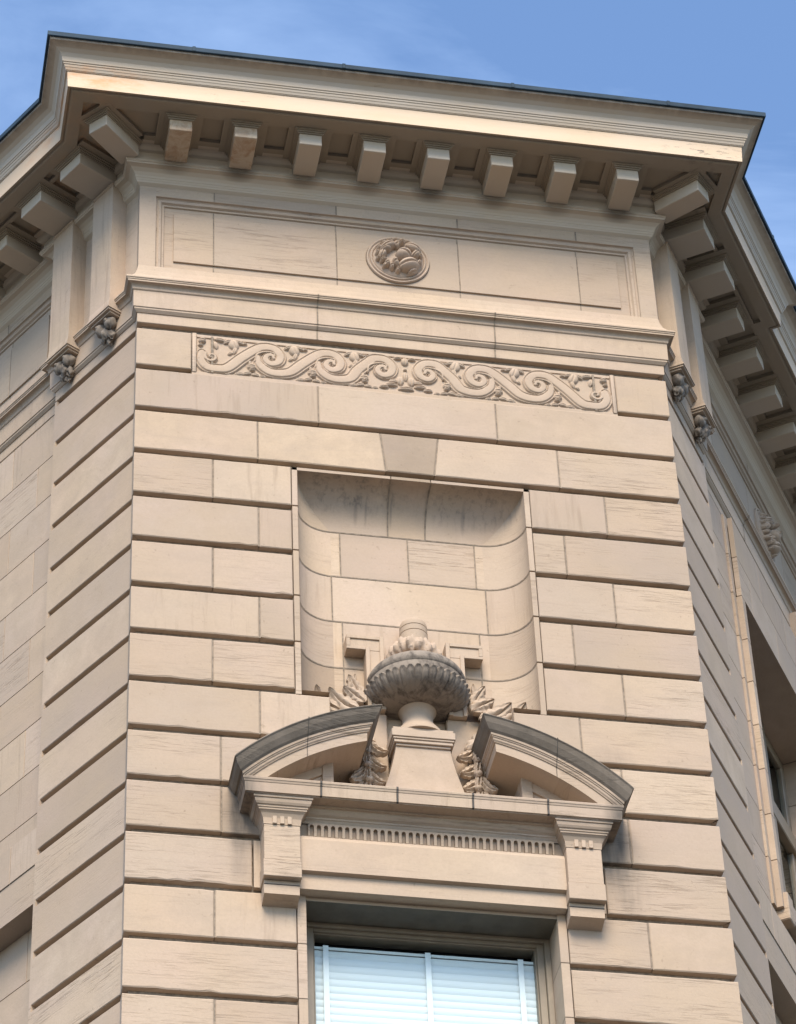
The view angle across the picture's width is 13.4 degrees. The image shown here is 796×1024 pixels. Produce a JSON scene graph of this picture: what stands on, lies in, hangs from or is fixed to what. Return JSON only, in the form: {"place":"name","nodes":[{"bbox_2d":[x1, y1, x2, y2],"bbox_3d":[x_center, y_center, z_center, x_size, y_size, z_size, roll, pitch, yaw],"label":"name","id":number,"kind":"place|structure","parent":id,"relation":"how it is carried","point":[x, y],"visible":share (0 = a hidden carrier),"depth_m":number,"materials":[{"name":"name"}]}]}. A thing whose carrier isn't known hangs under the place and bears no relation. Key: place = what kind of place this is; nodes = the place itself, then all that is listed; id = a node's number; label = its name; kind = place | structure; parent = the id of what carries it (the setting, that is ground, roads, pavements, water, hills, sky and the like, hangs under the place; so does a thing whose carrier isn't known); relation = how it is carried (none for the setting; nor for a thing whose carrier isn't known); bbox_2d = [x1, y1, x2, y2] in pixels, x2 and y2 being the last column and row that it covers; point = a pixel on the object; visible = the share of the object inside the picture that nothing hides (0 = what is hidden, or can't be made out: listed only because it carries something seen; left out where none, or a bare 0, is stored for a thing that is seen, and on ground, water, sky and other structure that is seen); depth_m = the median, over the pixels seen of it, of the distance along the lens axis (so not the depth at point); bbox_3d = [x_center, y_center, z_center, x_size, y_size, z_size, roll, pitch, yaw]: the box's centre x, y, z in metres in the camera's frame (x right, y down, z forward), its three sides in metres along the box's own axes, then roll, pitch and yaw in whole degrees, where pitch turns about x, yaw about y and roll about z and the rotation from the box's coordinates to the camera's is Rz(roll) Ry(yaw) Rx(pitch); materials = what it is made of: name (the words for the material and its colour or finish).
{"place":"outdoors","nodes":[
{"label":"outdoors","id":0,"kind":"place"},
{"bbox_2d":[0,0,795,282],"label":"sky","id":1,"kind":"structure","parent":0,"point":[732,54],"materials":[{"name":"blue"}]},
{"bbox_3d":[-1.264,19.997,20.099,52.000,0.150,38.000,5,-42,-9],"label":"pavement","id":2,"kind":"structure","parent":0,"visible":0},
{"bbox_2d":[0,30,795,1023],"bbox_3d":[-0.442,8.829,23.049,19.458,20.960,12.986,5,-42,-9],"label":"stone building","id":3,"kind":"structure","parent":2,"relation":"on","point":[396,546],"depth_m":23.43,"materials":[{"name":"stone"}]},
{"bbox_2d":[307,922,555,1023],"bbox_3d":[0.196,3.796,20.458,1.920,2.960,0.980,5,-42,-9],"label":"window","id":4,"kind":"structure","parent":3,"relation":"in","point":[357,974],"depth_m":21.15,"materials":[{"name":"glass"}]},
{"bbox_2d":[761,721,795,910],"bbox_3d":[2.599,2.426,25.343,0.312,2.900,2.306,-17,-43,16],"label":"window","id":5,"kind":"structure","parent":3,"relation":"in","point":[785,836],"depth_m":26.21,"materials":[{"name":"paint"}]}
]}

